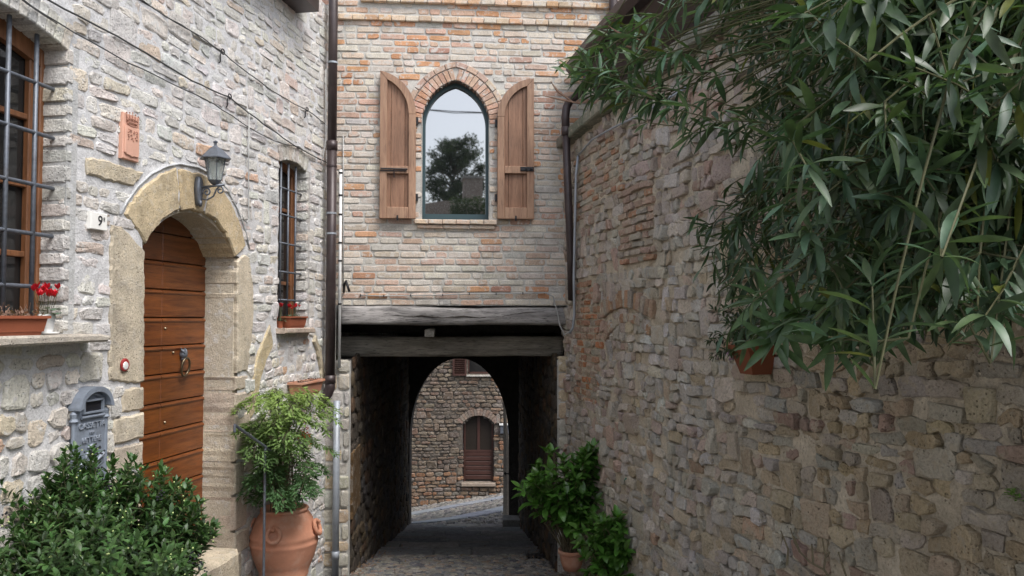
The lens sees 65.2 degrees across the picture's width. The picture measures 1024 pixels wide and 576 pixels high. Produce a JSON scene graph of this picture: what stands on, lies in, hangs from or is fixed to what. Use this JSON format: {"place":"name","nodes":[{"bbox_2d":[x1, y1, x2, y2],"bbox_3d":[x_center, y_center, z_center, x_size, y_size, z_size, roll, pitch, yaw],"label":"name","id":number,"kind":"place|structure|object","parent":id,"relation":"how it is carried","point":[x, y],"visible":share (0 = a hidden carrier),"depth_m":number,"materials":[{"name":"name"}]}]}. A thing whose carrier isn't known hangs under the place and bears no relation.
{"place":"outdoors","nodes":[
{"label":"outdoors","id":0,"kind":"place"},
{"bbox_2d":[326,493,569,575],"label":"ground","id":1,"kind":"structure","parent":0,"point":[472,536],"depth_m":10.31,"materials":[{"name":"grey stone"}]},
{"bbox_2d":[0,441,223,575],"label":"evergreen bush","id":2,"kind":"object","parent":1,"relation":"on","point":[64,532],"visible":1,"depth_m":3.80,"materials":[{"name":"green plant"}]},
{"bbox_2d":[0,0,328,575],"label":"stone house","id":3,"kind":"structure","parent":1,"relation":"on","point":[168,289],"depth_m":5.60,"materials":[{"name":"beige stone"}]},
{"bbox_2d":[0,18,44,315],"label":"window","id":4,"kind":"structure","parent":3,"relation":"in","point":[22,52],"depth_m":4.32,"materials":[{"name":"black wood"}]},
{"bbox_2d":[0,302,50,335],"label":"terracotta trough","id":5,"kind":"object","parent":3,"relation":"on","point":[15,324],"visible":0.99,"depth_m":3.95,"materials":[{"name":"ceramic"}]},
{"bbox_2d":[0,14,54,314],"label":"iron grille","id":6,"kind":"object","parent":3,"relation":"on","point":[5,177],"visible":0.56,"depth_m":4.17,"materials":[{"name":"grey metal"}]},
{"bbox_2d":[31,282,63,333],"bbox_3d":[-2.416,0.104,4.176,0.168,0.273,0.175,1,-2,-21],"label":"white flower pot","id":7,"kind":"object","parent":3,"relation":"on","point":[50,323],"visible":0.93,"depth_m":4.16,"materials":[{"name":"ceramic"}]},
{"bbox_2d":[67,386,114,487],"bbox_3d":[-2.393,0.859,4.545,0.085,0.599,0.313,0,-2,10],"label":"ornate letterbox","id":8,"kind":"object","parent":3,"relation":"attached to","point":[89,414],"visible":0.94,"depth_m":4.53,"materials":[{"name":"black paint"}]},
{"bbox_2d":[86,211,106,230],"bbox_3d":[-2.409,-0.387,4.644,0.035,0.099,0.141,0,-2,10],"label":"house number tile","id":9,"kind":"object","parent":3,"relation":"attached to","point":[96,221],"visible":1,"depth_m":4.62,"materials":[{"name":"white ceramic"}]},
{"bbox_2d":[120,358,129,370],"bbox_3d":[-2.351,0.467,4.869,0.016,0.080,0.080,0,-2,10],"label":"door bell","id":10,"kind":"object","parent":3,"relation":"attached to","point":[124,364],"depth_m":4.86,"materials":[{"name":"white plastic"}]},
{"bbox_2d":[118,112,138,162],"bbox_3d":[-2.356,-0.938,4.942,0.049,0.300,0.160,0,-2,10],"label":"terracotta plaque","id":11,"kind":"object","parent":3,"relation":"attached to","point":[128,148],"visible":1,"depth_m":4.91,"materials":[{"name":"ceramic"}]},
{"bbox_2d":[22,0,318,159],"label":"wall cable","id":12,"kind":"object","parent":3,"relation":"attached to","point":[40,12],"depth_m":4.92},
{"bbox_2d":[139,216,205,544],"bbox_3d":[-2.502,0.738,5.692,0.120,2.589,1.182,0,-2,10],"label":"door","id":13,"kind":"structure","parent":3,"relation":"in","point":[174,271],"depth_m":5.87,"materials":[{"name":"brown wood"}]},
{"bbox_2d":[47,0,326,162],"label":"wall cable","id":14,"kind":"object","parent":3,"relation":"attached to","point":[96,25],"depth_m":5.38,"materials":[{"name":"rubber"}]},
{"bbox_2d":[194,140,230,206],"bbox_3d":[-2.114,-0.811,5.652,0.256,0.468,0.194,0,-2,0],"label":"wall lantern","id":15,"kind":"object","parent":3,"relation":"attached to","point":[215,157],"depth_m":5.63,"materials":[{"name":"paint"}]},
{"bbox_2d":[139,0,326,125],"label":"wall cable","id":16,"kind":"object","parent":3,"relation":"attached to","point":[199,36],"depth_m":5.98,"materials":[{"name":"rubber"}]},
{"bbox_2d":[242,114,249,222],"bbox_3d":[-2.112,-0.960,6.359,0.011,0.886,0.121,0,-2,10],"label":"hanging rod hook","id":17,"kind":"object","parent":3,"relation":"attached to","point":[248,167],"visible":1,"depth_m":6.39,"materials":[{"name":"grey metal"}]},
{"bbox_2d":[233,424,272,575],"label":"iron handrail","id":18,"kind":"object","parent":3,"relation":"on","point":[235,426],"visible":0.99,"depth_m":5.93,"materials":[{"name":"metal"}]},
{"bbox_2d":[277,303,286,327],"bbox_3d":[-2.021,0.238,7.003,0.126,0.224,0.088,-1,-3,34],"label":"window flower","id":19,"kind":"object","parent":3,"relation":"on","point":[280,323],"depth_m":6.98,"materials":[{"name":"ceramic"}]},
{"bbox_2d":[277,161,294,320],"bbox_3d":[-2.138,-0.397,7.269,0.100,1.517,0.551,0,-2,10],"label":"window","id":20,"kind":"structure","parent":3,"relation":"in","point":[284,166],"depth_m":7.45,"materials":[{"name":"black"}]},
{"bbox_2d":[278,161,301,320],"bbox_3d":[-2.010,-0.381,7.314,0.029,1.487,0.530,0,-2,8],"label":"iron grille","id":21,"kind":"object","parent":3,"relation":"attached to","point":[287,272],"visible":0.88,"depth_m":7.22,"materials":[{"name":"grey metal"}]},
{"bbox_2d":[277,303,307,327],"bbox_3d":[-1.970,0.247,7.207,0.165,0.224,0.353,0,-2,10],"label":"terracotta window pot","id":22,"kind":"object","parent":3,"relation":"on","point":[295,321],"visible":0.98,"depth_m":7.16,"materials":[{"name":"ceramic"}]},
{"bbox_2d":[287,377,324,395],"bbox_3d":[-1.875,0.899,7.315,0.146,0.166,0.504,0,-2,10],"label":"wall planter","id":23,"kind":"object","parent":3,"relation":"attached to","point":[313,383],"visible":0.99,"depth_m":7.25,"materials":[{"name":"ceramic"}]},
{"bbox_2d":[320,69,325,163],"bbox_3d":[-1.835,-1.669,7.793,0.016,0.947,0.071,-1,-3,32],"label":"drop cable","id":24,"kind":"object","parent":3,"relation":"hanging from","point":[325,117],"visible":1,"depth_m":7.81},
{"bbox_2d":[249,503,321,575],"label":"terracotta jar","id":25,"kind":"object","parent":1,"relation":"on","point":[291,540],"visible":0.88,"depth_m":6.29,"materials":[{"name":"ceramic"}]},
{"bbox_2d":[229,386,342,513],"bbox_3d":[-1.812,1.301,6.433,0.981,1.035,1.284,0,-2,0],"label":"nandina shrub","id":26,"kind":"object","parent":25,"relation":"in","point":[301,440],"visible":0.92,"depth_m":6.12,"materials":[{"name":"green plant"}]},
{"bbox_2d":[412,359,508,506],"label":"house","id":27,"kind":"structure","parent":1,"relation":"on","point":[457,445],"depth_m":21.38,"materials":[{"name":"stone"}]},
{"bbox_2d":[453,358,466,375],"bbox_3d":[-1.400,1.741,21.395,0.372,1.200,0.050,0,-2,0],"label":"louvred shutter","id":28,"kind":"object","parent":27,"relation":"attached to","point":[459,362],"visible":0.41,"depth_m":21.37,"materials":[{"name":"red paint"}]},
{"bbox_2d":[468,360,487,373],"bbox_3d":[-0.779,1.364,21.614,0.843,1.912,0.100,0,-2,0],"label":"window","id":29,"kind":"structure","parent":27,"relation":"in","point":[473,368],"depth_m":21.58,"materials":[{"name":"black"}]},
{"bbox_2d":[464,416,493,480],"bbox_3d":[-0.897,4.297,21.510,0.797,1.768,0.090,0,-2,0],"label":"door","id":30,"kind":"structure","parent":27,"relation":"in","point":[478,430],"depth_m":21.47,"materials":[{"name":"brown wood"}]},
{"bbox_2d":[499,423,507,433],"bbox_3d":[-0.203,3.742,21.290,0.260,0.260,0.130,0,-2,0],"label":"wall letterbox","id":31,"kind":"object","parent":27,"relation":"attached to","point":[501,428],"depth_m":21.25,"materials":[{"name":"paint"}]},
{"bbox_2d":[322,0,618,575],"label":"brick house","id":32,"kind":"structure","parent":1,"relation":"on","point":[458,68],"depth_m":8.21,"materials":[{"name":"beige brick"}]},
{"bbox_2d":[319,0,337,405],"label":"brown downpipe","id":33,"kind":"object","parent":32,"relation":"attached to","point":[331,234],"visible":0.93,"depth_m":7.86,"materials":[{"name":"metal"}]},
{"bbox_2d":[332,400,339,575],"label":"zinc downpipe","id":34,"kind":"object","parent":32,"relation":"attached to","point":[335,506],"visible":1,"depth_m":7.83,"materials":[{"name":"grey metal"}]},
{"bbox_2d":[338,169,342,367],"bbox_3d":[-1.713,-0.196,7.968,0.038,1.978,0.040,0,-2,0],"label":"white conduit","id":35,"kind":"object","parent":32,"relation":"attached to","point":[340,266],"visible":1,"depth_m":7.96,"materials":[{"name":"plastic"}]},
{"bbox_2d":[343,136,343,282],"bbox_3d":[-1.694,-0.781,8.033,0.022,1.509,0.013,0,-2,0],"label":"thin conduit","id":36,"kind":"object","parent":32,"relation":"attached to","point":[343,209],"visible":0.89,"depth_m":8.03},
{"bbox_2d":[342,280,350,292],"bbox_3d":[-1.649,-0.014,7.926,0.049,0.126,0.179,1,-3,-32],"label":"black wall bracket","id":37,"kind":"object","parent":32,"relation":"attached to","point":[345,283],"depth_m":7.87,"materials":[{"name":"metal"}]},
{"bbox_2d":[379,70,417,219],"bbox_3d":[-1.138,-1.434,8.061,0.385,1.513,0.091,0,-2,-8],"label":"window shutter","id":38,"kind":"object","parent":32,"relation":"attached to","point":[398,197],"depth_m":8.06,"materials":[{"name":"brown wood"}]},
{"bbox_2d":[422,83,488,219],"bbox_3d":[-0.586,-1.406,8.309,0.693,1.435,0.080,0,-2,-4],"label":"window","id":39,"kind":"structure","parent":32,"relation":"in","point":[455,127],"depth_m":8.31,"materials":[{"name":"clear glass"}]},
{"bbox_2d":[360,292,569,334],"bbox_3d":[-0.456,0.258,8.083,2.138,0.448,0.091,0,-2,-2],"label":"beam cable","id":40,"kind":"object","parent":32,"relation":"attached to","point":[410,295],"visible":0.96,"depth_m":8.10,"materials":[{"name":"metal"}]},
{"bbox_2d":[503,402,519,526],"bbox_3d":[0.045,3.088,14.032,0.416,2.241,1.075,0,-2,0],"label":"passage gate leaf","id":41,"kind":"object","parent":32,"relation":"attached to","point":[511,520],"visible":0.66,"depth_m":14.43,"materials":[{"name":"grey wood"}]},
{"bbox_2d":[495,78,533,220],"bbox_3d":[0.025,-1.411,8.159,0.400,1.464,0.084,0,-2,0],"label":"window shutter","id":42,"kind":"object","parent":32,"relation":"attached to","point":[514,125],"depth_m":8.15,"materials":[{"name":"brown wood"}]},
{"bbox_2d":[609,0,617,10],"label":"downpipe","id":43,"kind":"object","parent":32,"relation":"attached to","point":[612,3],"depth_m":8.22,"materials":[{"name":"white plastic"}]},
{"bbox_2d":[566,0,723,98],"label":"canopy roof","id":44,"kind":"structure","parent":32,"relation":"attached to","point":[629,6],"depth_m":6.52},
{"bbox_2d":[527,553,544,558],"bbox_3d":[0.326,3.164,9.438,0.300,0.104,0.400,0,-2,0],"label":"floor grate","id":45,"kind":"object","parent":1,"relation":"on","point":[538,556],"visible":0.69,"depth_m":9.37,"materials":[{"name":"black metal"}]},
{"bbox_2d":[558,547,582,571],"bbox_3d":[0.538,2.448,7.214,0.245,0.181,0.245,0,-2,0],"label":"plant pot","id":46,"kind":"object","parent":1,"relation":"on","point":[570,562],"visible":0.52,"depth_m":7.13,"materials":[{"name":"ceramic"}]},
{"bbox_2d":[511,437,604,552],"bbox_3d":[0.413,1.853,7.190,0.850,1.068,0.887,0,-2,0],"label":"glossy shrub","id":47,"kind":"object","parent":46,"relation":"in","point":[564,501],"visible":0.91,"depth_m":6.98,"materials":[{"name":"green plant"}]},
{"bbox_2d":[541,0,1023,390],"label":"bamboo","id":48,"kind":"object","parent":1,"relation":"on","point":[935,189],"visible":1,"depth_m":2.00,"materials":[{"name":"green plant"}]},
{"bbox_2d":[556,0,1023,575],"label":"rubble wall","id":49,"kind":"structure","parent":1,"relation":"on","point":[904,468],"depth_m":4.78,"materials":[{"name":"stone"}]},
{"bbox_2d":[561,73,587,300],"bbox_3d":[0.604,-0.961,7.697,0.189,2.161,0.446,1,-2,-22],"label":"leaning downpipe","id":50,"kind":"object","parent":49,"relation":"attached to","point":[565,119],"visible":0.71,"depth_m":7.74,"materials":[{"name":"metal"}]},
{"bbox_2d":[569,87,685,333],"bbox_3d":[0.869,-0.481,6.529,0.066,1.762,2.606,0,-2,-13],"label":"grey wall conduit","id":51,"kind":"object","parent":49,"relation":"attached to","point":[575,211],"depth_m":7.65,"materials":[{"name":"metal"}]},
{"bbox_2d":[728,345,775,374],"bbox_3d":[1.321,0.393,4.392,0.190,0.158,0.201,1,-2,-16],"label":"hanging wall pot","id":52,"kind":"object","parent":49,"relation":"attached to","point":[765,367],"visible":0.43,"depth_m":4.33,"materials":[{"name":"orange ceramic"}]},
{"bbox_2d":[704,304,768,361],"bbox_3d":[1.267,0.251,4.465,0.296,0.366,0.448,1,-2,-16],"label":"trailing plant","id":53,"kind":"object","parent":52,"relation":"in","point":[727,351],"visible":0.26,"depth_m":4.50,"materials":[{"name":"green plant"}]},
{"bbox_2d":[1004,487,1023,500],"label":"wall weed","id":54,"kind":"object","parent":49,"relation":"on","point":[1013,491],"depth_m":2.95,"materials":[{"name":"green plant"}]},
{"bbox_2d":[780,528,846,575],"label":"bare twigs","id":55,"kind":"object","parent":1,"relation":"on","point":[812,555],"visible":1,"depth_m":3.06,"materials":[{"name":"brown plant"}]},
{"bbox_3d":[0.825,2.389,6.515,0.296,0.129,0.296,0,-2,0],"label":"plant pot","id":56,"kind":"object","parent":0,"visible":0},
{"bbox_2d":[567,504,635,575],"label":"glossy shrub","id":57,"kind":"object","parent":56,"relation":"in","point":[606,549],"visible":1,"depth_m":6.27,"materials":[{"name":"green plant"}]}
]}

